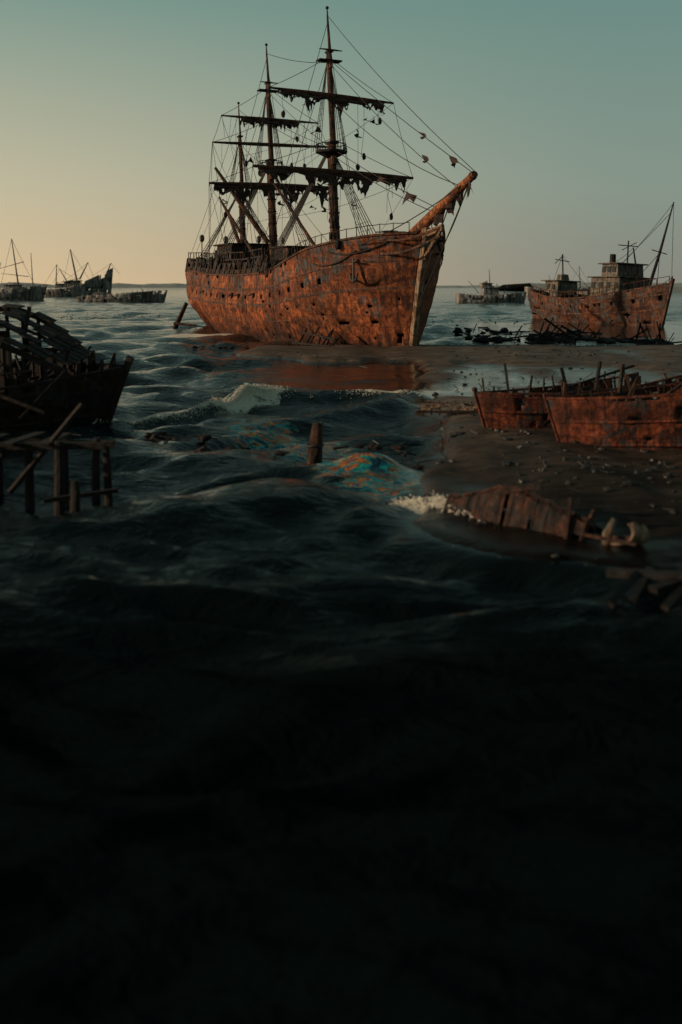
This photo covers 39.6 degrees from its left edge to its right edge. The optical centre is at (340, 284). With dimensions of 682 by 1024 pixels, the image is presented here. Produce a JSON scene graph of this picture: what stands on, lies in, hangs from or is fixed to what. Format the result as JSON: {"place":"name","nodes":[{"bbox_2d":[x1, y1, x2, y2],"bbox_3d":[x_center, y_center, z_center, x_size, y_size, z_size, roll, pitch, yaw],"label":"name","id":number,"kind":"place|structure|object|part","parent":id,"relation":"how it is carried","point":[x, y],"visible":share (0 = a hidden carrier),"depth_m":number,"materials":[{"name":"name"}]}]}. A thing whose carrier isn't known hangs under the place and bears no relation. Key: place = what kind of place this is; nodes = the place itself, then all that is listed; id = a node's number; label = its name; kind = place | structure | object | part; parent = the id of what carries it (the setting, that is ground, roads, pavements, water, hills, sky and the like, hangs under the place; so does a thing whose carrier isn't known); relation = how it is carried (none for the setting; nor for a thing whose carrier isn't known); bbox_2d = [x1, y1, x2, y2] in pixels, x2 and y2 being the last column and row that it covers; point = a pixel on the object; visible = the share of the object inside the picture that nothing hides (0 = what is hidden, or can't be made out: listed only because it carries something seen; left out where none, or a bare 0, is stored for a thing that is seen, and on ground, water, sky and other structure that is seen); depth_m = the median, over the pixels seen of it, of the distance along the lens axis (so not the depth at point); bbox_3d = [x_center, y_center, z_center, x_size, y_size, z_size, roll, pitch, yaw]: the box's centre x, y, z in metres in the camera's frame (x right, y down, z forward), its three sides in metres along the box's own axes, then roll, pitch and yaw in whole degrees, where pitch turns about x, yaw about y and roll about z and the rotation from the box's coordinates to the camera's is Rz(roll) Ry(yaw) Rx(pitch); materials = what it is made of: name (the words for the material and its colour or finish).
{"place":"outdoors","nodes":[
{"label":"outdoors","id":0,"kind":"place"},
{"bbox_2d":[0,282,498,287],"bbox_3d":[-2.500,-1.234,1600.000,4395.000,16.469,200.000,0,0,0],"label":"distant shore","id":1,"kind":"structure","parent":0,"point":[125,285],"depth_m":1502.92,"materials":[{"name":"grey"}]},
{"bbox_2d":[0,285,681,1023],"bbox_3d":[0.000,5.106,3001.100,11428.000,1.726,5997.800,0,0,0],"label":"water","id":2,"kind":"structure","parent":0,"point":[290,737],"depth_m":11.13,"materials":[{"name":"black liquid"}]},
{"bbox_2d":[0,239,47,300],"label":"distant ship wreck","id":3,"kind":"object","parent":2,"relation":"on","point":[14,292],"visible":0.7,"depth_m":298.68,"materials":[{"name":"grey metal"}]},
{"bbox_2d":[0,403,117,515],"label":"broken jetty","id":4,"kind":"object","parent":2,"relation":"in","point":[59,443],"visible":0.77,"depth_m":22.51,"materials":[{"name":"brown wood"}]},
{"bbox_2d":[0,303,133,432],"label":"wooden boat wreck","id":5,"kind":"object","parent":2,"relation":"on","point":[40,386],"visible":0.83,"depth_m":32.36,"materials":[{"name":"brown wood"}]},
{"bbox_2d":[45,249,119,296],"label":"distant ship wreck","id":6,"kind":"object","parent":2,"relation":"on","point":[76,287],"visible":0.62,"depth_m":397.87,"materials":[{"name":"grey metal"}]},
{"bbox_2d":[77,289,167,301],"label":"distant barge wreck","id":7,"kind":"object","parent":2,"relation":"on","point":[147,295],"visible":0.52,"depth_m":272.64,"materials":[{"name":"grey metal"}]},
{"bbox_2d":[172,302,195,328],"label":"leaning spar","id":8,"kind":"object","parent":2,"relation":"in","point":[176,323],"visible":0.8,"depth_m":112.16,"materials":[{"name":"brown wood"}]},
{"bbox_2d":[91,383,480,520],"bbox_3d":[-2.280,4.693,30.969,12.464,1.062,22.308,0,0,0],"label":"sea foam","id":9,"kind":"object","parent":2,"relation":"on","point":[426,503],"visible":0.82,"depth_m":35.06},
{"bbox_2d":[61,312,553,469],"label":"floating debris","id":10,"kind":"object","parent":2,"relation":"on","point":[155,436],"visible":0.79,"depth_m":29.17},
{"bbox_2d":[306,421,323,463],"bbox_3d":[-0.758,4.859,27.600,0.545,1.883,0.530,0,0,0],"label":"mooring post","id":11,"kind":"object","parent":2,"relation":"in","point":[315,445],"visible":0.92,"depth_m":27.43,"materials":[{"name":"brown wood"}]},
{"bbox_2d":[185,6,477,346],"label":"sailing ship","id":12,"kind":"object","parent":2,"relation":"on","point":[362,289],"visible":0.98,"depth_m":83.90,"materials":[{"name":"brown wood"}]},
{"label":"deckhouse windows","id":13,"kind":"part","parent":12,"relation":"part of","materials":[{"name":"black glass"}]},
{"bbox_2d":[456,272,526,302],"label":"distant fishing boat","id":14,"kind":"object","parent":2,"relation":"on","point":[490,293],"visible":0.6,"depth_m":259.53,"materials":[{"name":"grey metal"}]},
{"bbox_2d":[444,485,649,545],"bbox_3d":[4.150,4.727,19.397,4.536,1.229,1.226,0,-8,44],"label":"sunken hull section","id":15,"kind":"object","parent":2,"relation":"in","point":[521,505],"visible":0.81,"depth_m":19.21,"materials":[{"name":"brown wood"}]},
{"bbox_2d":[525,266,590,295],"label":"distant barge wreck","id":16,"kind":"object","parent":2,"relation":"on","point":[530,288],"visible":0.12,"depth_m":419.73,"materials":[{"name":"metal"}]},
{"bbox_2d":[453,317,681,344],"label":"wreck timber pile","id":17,"kind":"object","parent":2,"relation":"in","point":[540,337],"visible":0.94,"depth_m":82.69,"materials":[{"name":"black wood"}]},
{"bbox_2d":[528,202,674,326],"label":"fishing trawler","id":18,"kind":"object","parent":2,"relation":"on","point":[622,293],"visible":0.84,"depth_m":119.62,"materials":[{"name":"paint"}]},
{"bbox_2d":[546,266,647,288],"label":"windows","id":19,"kind":"structure","parent":18,"relation":"in","point":[621,268],"depth_m":119.83,"materials":[{"name":"glass"}]},
{"bbox_2d":[606,566,681,611],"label":"broken planks","id":20,"kind":"object","parent":2,"relation":"on","point":[669,580],"visible":1,"depth_m":15.39,"materials":[{"name":"brown wood"}]},
{"bbox_2d":[0,0,681,284],"label":"sky","id":21,"kind":"structure","parent":0,"point":[567,114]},
{"bbox_2d":[236,323,681,570],"bbox_3d":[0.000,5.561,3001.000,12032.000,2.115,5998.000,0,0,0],"label":"ground","id":22,"kind":"structure","parent":0,"point":[477,465],"depth_m":25.48,"materials":[{"name":"brown sand"}]},
{"bbox_2d":[139,343,681,594],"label":"shore debris","id":23,"kind":"object","parent":22,"relation":"on","point":[593,469],"visible":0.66,"depth_m":25.66,"materials":[{"name":"stone"}]},
{"bbox_2d":[417,401,478,414],"bbox_3d":[4.317,4.480,35.457,2.952,0.734,0.880,0,0,6],"label":"plating fragment","id":24,"kind":"object","parent":22,"relation":"on","point":[460,408],"visible":0.77,"depth_m":35.33,"materials":[{"name":"brown metal"}]},
{"bbox_2d":[472,361,681,429],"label":"rusted hull wreck","id":25,"kind":"object","parent":22,"relation":"on","point":[503,409],"visible":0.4,"depth_m":31.41,"materials":[{"name":"brown metal"}]},
{"bbox_2d":[543,364,681,449],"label":"rusted barge wreck","id":26,"kind":"object","parent":22,"relation":"on","point":[633,417],"visible":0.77,"depth_m":27.50,"materials":[{"name":"brown metal"}]},
{"bbox_2d":[498,282,681,291],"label":"distant headland","id":27,"kind":"structure","parent":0,"point":[677,287],"depth_m":651.54,"materials":[{"name":"black stone"}]}
]}

